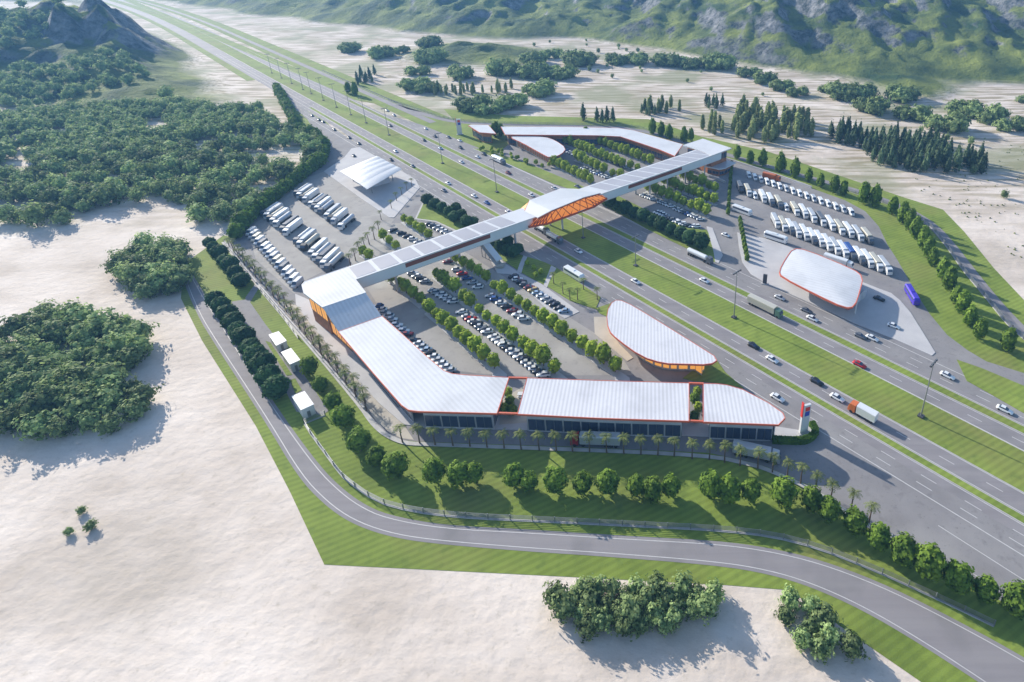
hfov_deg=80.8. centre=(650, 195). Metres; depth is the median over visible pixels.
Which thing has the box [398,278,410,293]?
ornamental tree
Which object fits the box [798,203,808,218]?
articulated lorry
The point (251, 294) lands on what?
service yard
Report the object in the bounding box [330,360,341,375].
palm tree
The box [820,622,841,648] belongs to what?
forest tree
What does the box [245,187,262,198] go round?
forest tree
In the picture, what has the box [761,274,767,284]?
sign pylon
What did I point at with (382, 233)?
ornamental tree
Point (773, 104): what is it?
poplar tree
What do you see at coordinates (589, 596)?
forest tree
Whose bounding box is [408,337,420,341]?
parked car
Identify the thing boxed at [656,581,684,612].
forest tree
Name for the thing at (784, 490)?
broadleaf tree
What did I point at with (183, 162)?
forest tree
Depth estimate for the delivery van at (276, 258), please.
254.65 m
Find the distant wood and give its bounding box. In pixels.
[0,94,280,163]
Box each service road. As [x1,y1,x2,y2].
[184,274,1023,681]
[372,97,1023,339]
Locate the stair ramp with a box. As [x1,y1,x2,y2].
[480,243,504,267]
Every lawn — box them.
[181,235,1023,681]
[199,235,256,296]
[266,341,291,375]
[290,378,301,393]
[417,204,469,229]
[424,109,1023,372]
[474,148,582,188]
[493,247,600,308]
[596,303,610,316]
[602,196,714,261]
[683,361,743,388]
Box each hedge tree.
[226,222,244,238]
[228,221,246,233]
[230,211,250,228]
[237,209,255,223]
[243,205,258,218]
[249,200,262,216]
[253,196,270,209]
[261,186,277,203]
[270,186,281,200]
[273,86,285,95]
[273,183,286,196]
[276,179,291,193]
[277,94,287,103]
[279,97,291,105]
[281,100,294,108]
[282,104,294,114]
[284,179,295,189]
[285,172,299,186]
[287,112,298,119]
[288,114,299,123]
[290,117,302,125]
[293,169,304,182]
[294,122,301,128]
[294,165,307,178]
[298,161,312,176]
[303,123,314,132]
[305,161,315,172]
[306,157,318,170]
[307,153,325,167]
[310,127,322,134]
[314,151,328,164]
[316,135,330,147]
[316,144,329,156]
[316,148,327,154]
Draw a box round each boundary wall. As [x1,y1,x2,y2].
[224,240,364,408]
[726,158,811,187]
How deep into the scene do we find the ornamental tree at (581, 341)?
198.94 m
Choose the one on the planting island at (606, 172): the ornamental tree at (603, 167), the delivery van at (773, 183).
the ornamental tree at (603, 167)
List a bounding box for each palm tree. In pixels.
[243,258,250,270]
[247,259,258,270]
[258,271,267,285]
[265,281,275,296]
[271,288,281,303]
[272,284,281,298]
[279,292,287,306]
[285,300,294,313]
[291,313,300,327]
[293,307,300,322]
[298,315,307,328]
[298,322,306,336]
[304,331,315,345]
[305,325,316,339]
[311,338,323,355]
[320,343,332,358]
[322,350,330,365]
[327,351,340,368]
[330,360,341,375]
[338,368,349,385]
[339,364,348,378]
[346,372,359,390]
[348,247,357,260]
[348,380,359,396]
[357,385,368,402]
[357,392,370,410]
[392,423,405,442]
[410,423,424,442]
[425,425,439,444]
[444,426,457,445]
[460,427,474,446]
[478,428,492,447]
[496,428,508,448]
[512,429,526,449]
[531,429,544,450]
[548,429,561,451]
[564,430,578,451]
[583,429,595,452]
[599,432,611,452]
[617,432,629,453]
[635,433,646,454]
[652,434,665,455]
[667,436,680,456]
[686,437,698,458]
[703,438,716,459]
[719,440,732,462]
[734,442,747,465]
[753,446,766,468]
[766,452,780,472]
[782,456,795,478]
[794,462,810,483]
[810,470,824,487]
[824,478,840,495]
[847,486,861,507]
[865,500,880,522]
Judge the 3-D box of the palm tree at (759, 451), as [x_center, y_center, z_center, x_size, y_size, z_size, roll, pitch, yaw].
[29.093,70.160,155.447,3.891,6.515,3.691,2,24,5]
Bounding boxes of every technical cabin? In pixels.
[269,331,287,351]
[281,348,301,371]
[292,391,315,418]
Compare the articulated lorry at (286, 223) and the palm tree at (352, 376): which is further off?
the articulated lorry at (286, 223)
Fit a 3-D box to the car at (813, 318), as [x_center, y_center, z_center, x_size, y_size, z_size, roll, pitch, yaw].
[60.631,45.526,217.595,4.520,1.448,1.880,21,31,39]
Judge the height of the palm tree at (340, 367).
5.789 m
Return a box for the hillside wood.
[0,0,174,106]
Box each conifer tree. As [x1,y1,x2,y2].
[358,65,362,77]
[363,74,368,83]
[580,102,587,120]
[594,106,599,121]
[599,109,604,122]
[604,106,609,122]
[610,106,616,121]
[652,104,656,114]
[704,92,707,106]
[707,96,710,109]
[711,93,714,105]
[714,96,718,108]
[720,93,724,105]
[828,119,834,138]
[834,126,841,143]
[838,112,844,129]
[841,125,850,145]
[843,116,849,138]
[849,126,857,147]
[850,120,857,139]
[857,118,862,138]
[858,132,864,147]
[862,136,867,150]
[864,125,868,136]
[864,135,872,154]
[867,127,874,138]
[869,140,879,157]
[870,147,875,161]
[874,127,879,146]
[875,145,884,164]
[878,124,885,144]
[878,134,886,149]
[884,141,889,161]
[885,146,893,164]
[887,123,892,137]
[888,128,895,145]
[889,128,898,150]
[889,137,897,154]
[891,152,897,167]
[896,120,899,137]
[897,137,903,156]
[897,151,903,165]
[900,127,905,143]
[902,141,909,162]
[902,153,910,169]
[905,130,910,144]
[907,148,920,173]
[909,137,912,156]
[910,151,914,164]
[913,131,921,150]
[915,138,923,154]
[917,148,923,167]
[919,156,927,172]
[923,132,930,147]
[924,138,933,153]
[924,147,930,161]
[925,154,930,169]
[929,143,941,170]
[930,143,935,161]
[936,138,944,166]
[942,135,947,150]
[942,145,952,168]
[943,154,951,173]
[948,137,953,151]
[951,145,960,165]
[952,145,963,172]
[962,142,971,166]
[966,146,977,168]
[970,144,974,157]
[975,148,982,165]
[976,154,985,173]
[977,138,985,154]
[985,150,988,168]
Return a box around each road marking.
[187,283,985,681]
[193,280,1023,661]
[216,54,1023,525]
[220,54,1023,513]
[231,56,1023,493]
[241,52,1023,450]
[252,54,1022,434]
[257,54,1023,424]
[295,109,798,419]
[597,206,963,375]
[819,430,1023,555]
[938,525,1023,579]
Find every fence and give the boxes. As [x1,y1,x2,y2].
[260,288,298,338]
[303,410,325,423]
[303,419,995,626]
[322,70,402,105]
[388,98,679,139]
[848,189,1023,337]
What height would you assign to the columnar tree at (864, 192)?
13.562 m
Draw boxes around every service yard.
[232,299,327,414]
[245,285,257,301]
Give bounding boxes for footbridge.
[347,150,720,291]
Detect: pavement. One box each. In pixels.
[295,294,810,440]
[324,147,419,217]
[473,148,640,225]
[490,259,578,317]
[499,385,526,424]
[594,317,632,360]
[707,226,722,262]
[737,232,934,355]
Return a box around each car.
[374,303,383,307]
[376,306,387,310]
[379,310,390,314]
[382,312,394,317]
[385,316,397,320]
[391,321,402,325]
[396,230,406,234]
[398,327,409,331]
[401,331,413,335]
[407,270,418,275]
[408,236,417,240]
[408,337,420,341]
[412,340,424,344]
[415,275,426,280]
[415,343,428,348]
[419,278,430,282]
[420,346,431,351]
[423,349,435,354]
[427,353,439,358]
[431,289,441,294]
[431,356,443,361]
[435,291,446,296]
[435,359,448,365]
[439,294,450,298]
[439,363,452,368]
[442,259,452,263]
[443,296,454,301]
[443,366,456,372]
[447,298,458,303]
[452,266,462,271]
[455,308,467,313]
[456,271,467,275]
[461,275,472,279]
[461,313,473,318]
[464,316,476,321]
[466,279,477,284]
[467,318,479,323]
[471,320,483,325]
[472,283,483,288]
[474,323,486,328]
[477,325,489,331]
[481,328,493,333]
[485,292,495,297]
[487,333,500,339]
[490,296,501,301]
[491,336,503,341]
[494,338,507,344]
[495,300,506,304]
[498,341,510,347]
[500,304,512,308]
[501,344,514,350]
[505,347,518,353]
[506,307,517,312]
[508,273,518,278]
[509,349,522,355]
[512,276,522,281]
[512,310,523,316]
[513,352,525,359]
[516,279,526,283]
[516,355,529,361]
[518,315,529,320]
[520,281,530,286]
[520,359,533,364]
[524,285,534,289]
[524,362,537,368]
[528,286,538,292]
[528,365,541,371]
[532,290,542,294]
[532,368,545,374]
[536,293,547,297]
[536,370,549,377]
[540,295,551,300]
[545,298,555,303]
[549,301,560,306]
[553,304,564,309]
[558,307,569,312]
[574,248,582,253]
[631,278,640,284]
[699,277,709,283]
[747,341,759,349]
[766,355,778,363]
[770,392,784,402]
[774,294,785,300]
[800,307,812,313]
[806,315,818,321]
[810,376,823,385]
[830,392,844,402]
[852,360,866,368]
[854,332,866,339]
[866,334,878,341]
[873,295,884,301]
[887,322,900,329]
[940,371,954,379]
[996,404,1013,414]
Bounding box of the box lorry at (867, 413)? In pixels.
[847,399,878,423]
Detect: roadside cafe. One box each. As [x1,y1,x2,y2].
[511,136,564,164]
[607,300,716,374]
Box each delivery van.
[245,226,256,235]
[248,229,259,238]
[250,232,262,241]
[253,235,264,244]
[256,238,267,247]
[259,241,270,251]
[262,244,273,254]
[265,247,276,257]
[267,251,279,261]
[271,254,283,264]
[274,258,286,268]
[277,261,289,272]
[280,265,292,276]
[284,268,296,279]
[287,272,299,283]
[291,276,303,288]
[746,171,750,177]
[752,173,756,179]
[752,191,757,198]
[758,175,763,182]
[764,178,769,184]
[770,180,775,186]
[777,182,782,189]
[783,184,788,191]
[783,203,788,210]
[790,187,795,194]
[796,189,802,196]
[803,191,809,199]
[810,194,816,201]
[817,196,823,204]
[824,199,831,207]
[832,202,838,209]
[839,204,846,212]
[847,207,854,215]
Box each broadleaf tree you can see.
[299,354,318,375]
[311,376,328,392]
[323,392,342,411]
[329,403,355,428]
[345,425,371,452]
[364,444,386,467]
[381,450,410,480]
[421,455,446,483]
[445,459,467,489]
[464,462,484,483]
[502,462,524,488]
[505,394,515,405]
[507,404,517,415]
[520,470,538,492]
[542,464,568,493]
[572,469,592,496]
[593,468,620,497]
[625,473,645,498]
[641,475,663,504]
[661,472,681,497]
[689,409,699,419]
[690,392,700,404]
[698,468,722,499]
[718,472,741,504]
[741,478,761,502]
[769,474,799,508]
[799,483,824,513]
[817,494,842,524]
[841,504,868,537]
[865,521,891,552]
[888,531,919,568]
[914,542,949,582]
[943,558,975,594]
[971,573,1001,605]
[999,579,1023,620]
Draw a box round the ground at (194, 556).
[0,0,1023,681]
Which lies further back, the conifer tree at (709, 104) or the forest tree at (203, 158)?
the conifer tree at (709, 104)
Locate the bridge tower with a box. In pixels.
[683,139,731,173]
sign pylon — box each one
[455,119,462,134]
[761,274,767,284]
[796,402,811,434]
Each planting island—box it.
[359,255,371,259]
[379,238,400,250]
[387,280,421,308]
[401,222,431,239]
[424,313,506,376]
[431,277,458,296]
[451,261,490,284]
[458,301,567,378]
[490,288,629,380]
[551,166,591,184]
[563,145,634,169]
[573,159,616,176]
[597,145,651,164]
[645,191,710,217]
[661,184,717,205]
[681,179,718,192]
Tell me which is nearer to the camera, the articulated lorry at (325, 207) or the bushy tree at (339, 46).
the articulated lorry at (325, 207)
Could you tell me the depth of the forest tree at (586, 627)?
117.64 m
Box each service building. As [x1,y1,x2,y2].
[302,267,784,440]
[468,124,682,160]
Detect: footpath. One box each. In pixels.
[517,255,526,272]
[544,266,555,286]
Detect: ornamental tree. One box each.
[358,245,366,254]
[364,248,373,258]
[378,228,387,239]
[385,235,392,244]
[391,240,400,249]
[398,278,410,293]
[400,214,406,221]
[406,216,414,226]
[407,284,418,297]
[412,220,418,229]
[414,291,425,304]
[416,222,425,234]
[422,298,435,313]
[423,228,432,238]
[431,307,441,318]
[432,267,438,277]
[435,268,448,281]
[435,309,449,325]
[441,274,450,287]
[444,315,457,331]
[447,276,461,292]
[452,254,458,262]
[452,325,464,338]
[457,288,466,301]
[458,255,467,266]
[459,329,472,344]
[464,290,476,307]
[465,258,474,271]
[466,334,482,352]
[473,263,482,275]
[474,303,483,313]
[476,343,490,360]
[480,269,490,281]
[481,309,492,321]
[486,352,499,368]
[489,280,497,289]
[490,314,501,326]
[496,279,507,294]
[496,319,509,334]
[500,402,507,411]
[505,287,516,300]
[505,325,518,342]
[505,386,512,395]
[514,294,522,305]
[517,334,529,348]
[521,298,532,311]
[523,339,538,357]
[529,305,539,316]
[532,343,551,365]
[536,307,548,323]
[546,312,558,329]
[547,357,561,373]
[549,155,556,166]
[553,319,568,336]
[555,157,561,167]
[560,160,569,169]
[565,328,577,343]
[566,135,573,144]
[566,164,570,173]
[570,165,577,176]
[572,148,580,160]
[574,139,580,148]
[575,169,581,177]
[575,334,588,349]
[577,150,586,162]
[578,140,585,149]
[580,168,588,181]
[582,155,588,164]
[583,142,590,150]
[584,339,597,356]
[587,143,594,153]
[587,157,595,168]
[587,173,594,184]
[592,148,598,157]
[593,158,600,170]
[595,341,613,363]
[597,136,602,145]
[597,148,603,158]
[599,162,608,173]
[601,136,608,147]
[602,151,608,160]
[607,140,613,148]
[607,152,614,161]
[608,355,621,371]
[609,168,615,176]
[612,142,618,150]
[612,154,619,163]
[615,168,624,175]
[618,143,623,153]
[618,157,625,165]
[622,144,629,153]
[627,158,634,168]
[629,148,634,157]
[634,148,642,158]
[634,163,640,169]
[641,153,646,162]
[646,153,654,164]
[651,182,659,194]
[656,184,666,197]
[663,186,672,198]
[670,175,680,189]
[672,190,681,203]
[678,181,684,191]
[679,196,687,205]
[684,184,689,192]
[686,170,693,180]
[686,199,694,208]
[688,184,697,196]
[692,175,698,183]
[693,197,705,210]
[693,386,701,395]
[694,401,702,411]
[695,186,703,196]
[697,173,707,186]
[701,203,711,215]
[702,191,710,201]
[705,180,711,188]
[709,192,718,202]
[711,181,718,191]
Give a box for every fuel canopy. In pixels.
[340,156,400,192]
[779,248,866,313]
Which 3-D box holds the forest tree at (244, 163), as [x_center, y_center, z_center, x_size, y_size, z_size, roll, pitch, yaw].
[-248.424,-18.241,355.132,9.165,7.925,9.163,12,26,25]
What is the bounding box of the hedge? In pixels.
[772,420,818,444]
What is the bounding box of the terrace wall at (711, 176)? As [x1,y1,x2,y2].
[693,169,725,182]
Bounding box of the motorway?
[102,0,1023,536]
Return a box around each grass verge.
[105,2,254,80]
[133,0,451,124]
[295,110,328,149]
[957,360,1023,412]
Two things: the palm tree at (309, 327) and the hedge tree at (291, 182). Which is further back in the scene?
the hedge tree at (291, 182)
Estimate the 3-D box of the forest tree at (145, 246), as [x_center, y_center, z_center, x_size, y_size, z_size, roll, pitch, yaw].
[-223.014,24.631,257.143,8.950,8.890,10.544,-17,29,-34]
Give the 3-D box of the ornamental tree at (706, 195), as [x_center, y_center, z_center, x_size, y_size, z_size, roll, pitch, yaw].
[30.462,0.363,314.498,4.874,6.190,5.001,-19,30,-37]
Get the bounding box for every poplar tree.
[433,84,436,94]
[443,85,447,94]
[495,81,499,93]
[503,82,507,92]
[509,78,512,88]
[647,97,650,109]
[656,97,660,112]
[664,100,668,113]
[668,95,672,107]
[677,100,681,110]
[700,114,704,129]
[707,120,711,132]
[708,113,712,127]
[712,119,716,134]
[717,114,721,127]
[720,120,724,132]
[731,114,736,130]
[735,122,740,137]
[736,104,742,122]
[739,113,745,132]
[743,112,747,130]
[745,100,748,109]
[746,126,752,140]
[747,106,751,124]
[749,116,756,137]
[751,102,755,114]
[753,96,757,110]
[755,104,760,117]
[756,118,758,131]
[758,110,763,127]
[761,125,767,142]
[762,115,767,128]
[764,101,770,115]
[767,119,772,138]
[769,124,775,141]
[770,107,776,119]
[771,99,775,108]
[773,123,778,140]
[774,119,779,135]
[779,111,786,132]
[784,109,789,129]
[786,122,792,137]
[788,107,791,121]
[791,106,796,120]
[793,119,799,139]
[795,112,801,131]
[800,114,803,129]
[802,118,808,134]
[803,107,810,121]
[809,116,815,136]
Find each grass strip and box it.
[310,107,1023,522]
[349,100,1023,432]
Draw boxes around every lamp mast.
[489,157,498,192]
[578,209,585,238]
[631,234,638,266]
[731,269,741,318]
[917,359,937,418]
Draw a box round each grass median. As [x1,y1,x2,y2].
[109,0,1023,491]
[125,0,387,105]
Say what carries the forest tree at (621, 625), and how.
on the ground at (194, 556)
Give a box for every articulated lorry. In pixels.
[260,202,278,216]
[263,203,282,218]
[266,206,284,221]
[269,207,289,223]
[272,211,291,226]
[279,215,298,232]
[282,218,302,235]
[293,183,308,195]
[293,227,311,244]
[296,184,313,197]
[296,229,316,247]
[299,187,314,200]
[300,233,320,250]
[302,188,319,202]
[307,237,328,257]
[308,193,323,206]
[311,194,327,209]
[311,242,330,260]
[314,196,331,211]
[315,244,335,263]
[317,200,334,213]
[319,247,340,267]
[324,203,340,218]
[324,252,344,271]
[327,206,343,221]
[330,208,348,224]
[337,214,354,229]
[491,154,505,164]
[534,226,549,234]
[546,230,562,243]
[570,431,620,447]
[687,247,713,264]
[732,439,780,464]
[736,180,743,192]
[744,183,751,196]
[747,293,782,317]
[758,189,766,202]
[762,171,780,181]
[766,192,774,205]
[770,212,780,227]
[774,194,782,208]
[778,215,787,231]
[785,218,794,234]
[790,201,799,215]
[792,221,801,237]
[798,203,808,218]
[799,224,809,240]
[807,207,817,222]
[807,227,817,244]
[813,230,824,246]
[815,211,826,226]
[821,233,832,250]
[823,252,853,268]
[824,215,835,230]
[829,236,840,254]
[833,219,845,234]
[836,240,849,257]
[842,221,854,237]
[843,242,856,260]
[851,224,864,241]
[852,246,865,264]
[860,227,873,243]
[860,248,874,267]
[868,252,883,271]
[877,255,892,274]
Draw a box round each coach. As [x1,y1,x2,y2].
[563,265,584,281]
[732,204,752,215]
[764,230,787,243]
[904,284,919,305]
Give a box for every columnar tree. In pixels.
[343,82,351,93]
[350,81,358,94]
[491,123,497,135]
[497,123,504,136]
[648,117,656,133]
[657,120,664,135]
[664,124,672,138]
[680,126,688,141]
[688,127,693,141]
[733,144,741,158]
[744,251,749,260]
[746,150,754,164]
[758,148,767,165]
[775,150,786,171]
[790,156,800,177]
[804,166,812,181]
[816,172,824,187]
[829,175,839,193]
[839,179,848,195]
[857,180,870,203]
[869,182,882,206]
[887,195,898,214]
[897,200,910,222]
[903,208,916,230]
[909,215,923,238]
[917,225,931,248]
[922,235,936,255]
[927,247,939,266]
[936,256,950,279]
[942,265,957,290]
[950,285,962,304]
[954,289,973,313]
[962,302,978,326]
[972,318,988,340]
[999,327,1018,352]
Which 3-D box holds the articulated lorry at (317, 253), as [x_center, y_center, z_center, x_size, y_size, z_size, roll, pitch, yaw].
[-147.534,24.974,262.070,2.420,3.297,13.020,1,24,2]
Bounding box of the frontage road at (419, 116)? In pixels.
[137,0,435,122]
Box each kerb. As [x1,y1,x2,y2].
[115,2,1022,492]
[136,6,1023,492]
[221,242,892,536]
[311,107,1023,523]
[316,112,1020,522]
[348,101,1023,433]
[356,105,1022,433]
[415,203,454,230]
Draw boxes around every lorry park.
[247,172,393,293]
[725,166,903,280]
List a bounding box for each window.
[309,299,316,311]
[315,303,322,316]
[320,307,328,321]
[330,321,336,334]
[405,410,413,419]
[424,415,441,426]
[441,416,458,426]
[458,416,475,426]
[475,417,492,427]
[483,137,491,141]
[493,415,498,426]
[509,139,515,143]
[528,419,544,430]
[546,420,562,431]
[563,421,580,431]
[581,422,597,430]
[590,139,597,143]
[599,422,614,431]
[616,423,630,433]
[632,424,647,434]
[649,424,663,435]
[657,153,662,159]
[665,425,680,435]
[679,365,687,368]
[710,427,724,437]
[726,427,740,438]
[741,428,756,438]
[757,428,771,439]
[765,233,783,240]
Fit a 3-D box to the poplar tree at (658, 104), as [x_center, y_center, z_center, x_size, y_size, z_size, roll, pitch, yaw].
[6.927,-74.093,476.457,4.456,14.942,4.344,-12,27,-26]
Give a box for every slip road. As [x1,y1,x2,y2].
[227,102,1023,600]
[385,114,1023,419]
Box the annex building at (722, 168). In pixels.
[705,159,735,175]
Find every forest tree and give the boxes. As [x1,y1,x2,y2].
[0,163,18,178]
[0,182,10,190]
[0,189,8,200]
[0,202,17,222]
[0,309,34,338]
[0,343,18,366]
[0,344,18,354]
[0,361,24,388]
[0,370,45,404]
[0,390,11,410]
[0,399,26,433]
[1,336,15,344]
[1,343,49,366]
[1,393,33,410]
[2,183,27,203]
[4,167,21,177]
[5,207,23,224]
[7,178,33,189]
[7,332,41,350]
[7,382,60,427]
[8,168,37,184]
[10,322,45,342]
[11,199,46,227]
[11,409,60,440]
[17,354,65,376]
[20,180,50,200]
[20,313,52,333]
[24,166,36,171]
[26,152,55,169]
[26,360,63,386]
[27,372,72,394]
[28,167,41,178]
[28,298,57,315]
[29,338,62,354]
[32,156,58,171]
[33,187,60,203]
[33,202,46,207]
[34,170,56,184]
[35,318,73,344]
[36,156,69,174]
[36,377,83,410]
[39,304,61,320]
[40,350,67,366]
[42,202,63,218]
[42,414,75,439]
[43,168,62,176]
[43,172,64,186]
[48,207,74,225]
[50,173,73,188]
[50,297,93,320]
[52,360,93,385]
[53,194,79,210]
[54,376,96,405]
[55,182,80,200]
[57,359,83,372]
[57,388,101,424]
[59,347,86,365]
[60,317,85,341]
[60,318,103,348]
[61,180,89,189]
[62,302,102,324]
[62,527,75,535]
[63,164,79,174]
[64,335,97,353]
[65,168,76,177]
[66,171,83,182]
[67,159,79,168]
[71,199,95,211]
[72,181,99,203]
[72,406,101,435]
[75,505,88,514]
[76,169,95,183]
[76,358,132,385]
[77,147,101,165]
[78,338,112,365]
[79,371,125,396]
[80,164,89,172]
[82,182,124,205]
[82,517,98,533]
[83,306,122,337]
[86,160,110,175]
[88,381,128,416]
[89,153,114,172]
[89,169,109,183]
[91,409,125,438]
[92,349,122,365]
[94,314,130,339]
[97,141,122,154]
[98,252,128,273]
[99,176,126,188]
[99,334,116,340]
[101,329,134,352]
[105,149,125,157]
[105,246,131,261]
[106,160,127,176]
[108,151,126,161]
[109,259,128,283]
[110,313,138,325]
[110,345,145,371]
[112,182,129,198]
[113,319,159,341]
[113,393,155,423]
[115,156,123,164]
[117,261,145,284]
[118,332,157,357]
[118,373,145,396]
[120,161,137,173]
[120,273,148,291]
[121,243,143,255]
[122,143,139,157]
[122,156,138,163]
[122,251,151,265]
[124,170,141,186]
[124,383,164,405]
[125,138,146,147]
[125,186,148,201]
[128,230,155,247]
[130,158,160,176]
[130,170,153,188]
[130,256,157,269]
[132,278,159,299]
[133,150,160,162]
[133,242,152,254]
[136,177,160,195]
[136,249,151,260]
[137,262,161,276]
[138,144,156,152]
[139,137,153,144]
[142,177,165,195]
[143,145,157,153]
[143,242,171,260]
[143,268,175,292]
[145,237,175,251]
[148,135,164,147]
[148,160,171,178]
[149,155,159,163]
[149,232,175,242]
[152,258,186,276]
[153,246,181,263]
[154,140,166,152]
[155,151,178,164]
[155,170,173,184]
[155,257,184,269]
[159,140,177,152]
[159,149,169,157]
[160,154,181,171]
[161,277,182,295]
[162,175,182,188]
[162,189,180,201]
[162,263,199,287]
[164,150,180,158]
[166,139,197,152]
[168,181,182,193]
[168,193,183,204]
[168,242,194,255]
[169,166,183,176]
[170,237,186,245]
[170,249,194,265]
[172,137,181,142]
[174,177,197,197]
[175,125,199,141]
[175,154,202,170]
[177,262,193,272]
[178,137,197,148]
[178,145,200,157]
[178,173,198,186]
[179,151,198,160]
[179,159,203,175]
[180,189,211,208]
[185,202,209,222]
[192,151,212,165]
[192,181,220,201]
[195,167,211,177]
[196,175,215,189]
[197,146,218,160]
[198,143,217,150]
[202,162,213,171]
[205,138,223,151]
[206,200,237,221]
[207,167,235,183]
[210,183,233,197]
[210,199,228,207]
[211,153,226,166]
[211,180,231,188]
[211,191,236,204]
[212,164,222,169]
[214,130,238,148]
[221,146,232,154]
[222,149,246,166]
[222,159,248,179]
[228,134,252,147]
[228,142,246,152]
[228,196,253,212]
[230,183,245,193]
[235,171,247,181]
[235,182,253,198]
[236,120,254,135]
[236,161,248,171]
[238,178,251,185]
[241,152,254,164]
[245,167,264,183]
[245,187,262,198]
[247,163,263,170]
[248,140,260,149]
[250,119,268,133]
[251,129,262,136]
[252,152,269,165]
[254,135,263,145]
[257,140,271,149]
[258,165,271,180]
[263,133,274,139]
[264,126,277,132]
[264,127,278,136]
[266,157,290,175]
[267,119,281,130]
[270,162,293,181]
[272,133,291,146]
[280,119,290,128]
[281,122,295,132]
[281,129,294,141]
[286,160,295,167]
[292,132,312,145]
[299,139,320,151]
[299,146,319,156]
[299,155,308,161]
[540,579,569,609]
[547,593,579,624]
[565,585,580,607]
[572,600,589,626]
[573,573,593,591]
[574,605,598,643]
[577,578,605,613]
[588,574,608,596]
[589,605,617,636]
[595,588,617,613]
[602,576,625,598]
[607,599,622,628]
[612,613,634,641]
[617,582,634,601]
[617,589,644,627]
[628,572,645,595]
[631,611,652,639]
[632,580,658,612]
[642,596,664,631]
[645,569,669,597]
[655,608,679,637]
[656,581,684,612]
[666,600,684,630]
[669,569,693,599]
[679,588,700,621]
[690,578,705,598]
[691,589,720,626]
[705,577,725,606]
[773,602,796,628]
[774,583,803,612]
[787,623,812,653]
[799,592,821,616]
[799,613,822,634]
[809,599,843,627]
[809,629,835,665]
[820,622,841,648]
[836,625,870,663]
[968,135,976,143]
[969,164,978,173]
[999,189,1009,197]
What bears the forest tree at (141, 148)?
on the ground at (194, 556)
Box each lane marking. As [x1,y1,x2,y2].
[254,71,1002,491]
[309,111,1023,535]
[327,125,1022,545]
[375,106,993,396]
[380,111,1022,417]
[402,131,1023,442]
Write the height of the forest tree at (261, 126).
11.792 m
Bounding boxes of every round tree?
[202,236,216,246]
[204,290,225,307]
[206,241,219,251]
[208,244,229,258]
[209,296,230,312]
[215,253,229,264]
[215,304,238,320]
[219,255,239,270]
[220,311,245,329]
[226,264,244,277]
[227,320,246,335]
[230,272,251,287]
[230,326,255,345]
[237,337,260,354]
[242,343,268,363]
[245,351,276,374]
[253,363,280,386]
[261,374,290,399]
[420,193,433,203]
[428,198,439,208]
[436,201,446,212]
[443,205,453,215]
[447,210,459,221]
[451,202,461,210]
[458,209,466,219]
[460,214,472,226]
[470,216,478,224]
[494,240,503,250]
[499,243,510,255]
[502,235,513,244]
[507,244,519,256]
[514,243,523,253]
[603,197,615,206]
[613,200,620,210]
[618,200,631,214]
[627,206,638,218]
[636,208,650,221]
[646,214,656,226]
[653,216,668,230]
[663,222,675,234]
[674,226,686,239]
[682,229,696,243]
[692,232,709,248]
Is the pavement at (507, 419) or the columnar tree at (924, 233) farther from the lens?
the columnar tree at (924, 233)
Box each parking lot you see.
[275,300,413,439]
[350,223,632,375]
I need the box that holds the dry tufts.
[915,145,1023,257]
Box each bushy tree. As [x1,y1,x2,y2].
[337,42,346,51]
[340,42,358,52]
[352,41,362,50]
[366,46,384,58]
[381,45,395,56]
[394,47,401,53]
[395,77,416,90]
[398,44,410,52]
[403,66,419,75]
[410,83,427,93]
[412,47,430,55]
[412,51,427,64]
[414,39,425,48]
[414,76,432,84]
[415,64,431,74]
[419,39,429,47]
[424,35,443,46]
[424,51,441,64]
[425,46,449,60]
[425,81,442,92]
[446,63,460,75]
[447,67,470,80]
[450,94,471,109]
[458,97,478,112]
[462,65,474,76]
[470,94,494,105]
[472,103,491,114]
[483,59,502,75]
[485,57,503,71]
[488,100,507,113]
[492,95,521,109]
[494,93,510,98]
[495,62,516,75]
[499,60,521,75]
[511,92,529,106]
[514,63,533,78]
[518,51,531,63]
[521,82,534,95]
[525,51,544,61]
[527,59,543,67]
[528,83,553,97]
[530,66,549,79]
[531,61,552,76]
[535,77,558,93]
[539,50,549,62]
[543,49,553,57]
[548,65,560,76]
[550,48,564,58]
[552,67,569,79]
[558,48,580,64]
[559,64,581,77]
[563,52,586,66]
[582,51,599,65]
[602,52,619,63]
[609,56,623,65]
[618,54,628,64]
[625,51,634,63]
[630,53,646,64]
[636,50,649,61]
[648,52,666,66]
[665,52,681,66]
[677,56,688,66]
[682,57,701,69]
[699,51,720,68]
[701,52,724,69]
[720,53,739,69]
[735,66,753,76]
[750,67,762,75]
[753,71,768,84]
[764,71,777,81]
[768,78,786,90]
[783,79,795,88]
[785,86,799,96]
[797,85,809,95]
[817,85,826,92]
[822,81,846,100]
[823,79,847,96]
[837,85,860,101]
[847,81,861,88]
[849,96,872,111]
[856,85,870,97]
[861,82,880,97]
[864,95,887,116]
[875,96,892,111]
[883,82,906,98]
[888,86,916,103]
[891,104,913,119]
[906,85,922,100]
[908,104,930,121]
[913,103,933,114]
[922,113,945,131]
[940,113,971,133]
[943,99,967,114]
[944,111,967,125]
[963,102,984,118]
[965,99,986,108]
[975,109,997,124]
[984,102,1012,121]
[991,118,1013,131]
[1009,115,1023,131]
[1014,95,1023,102]

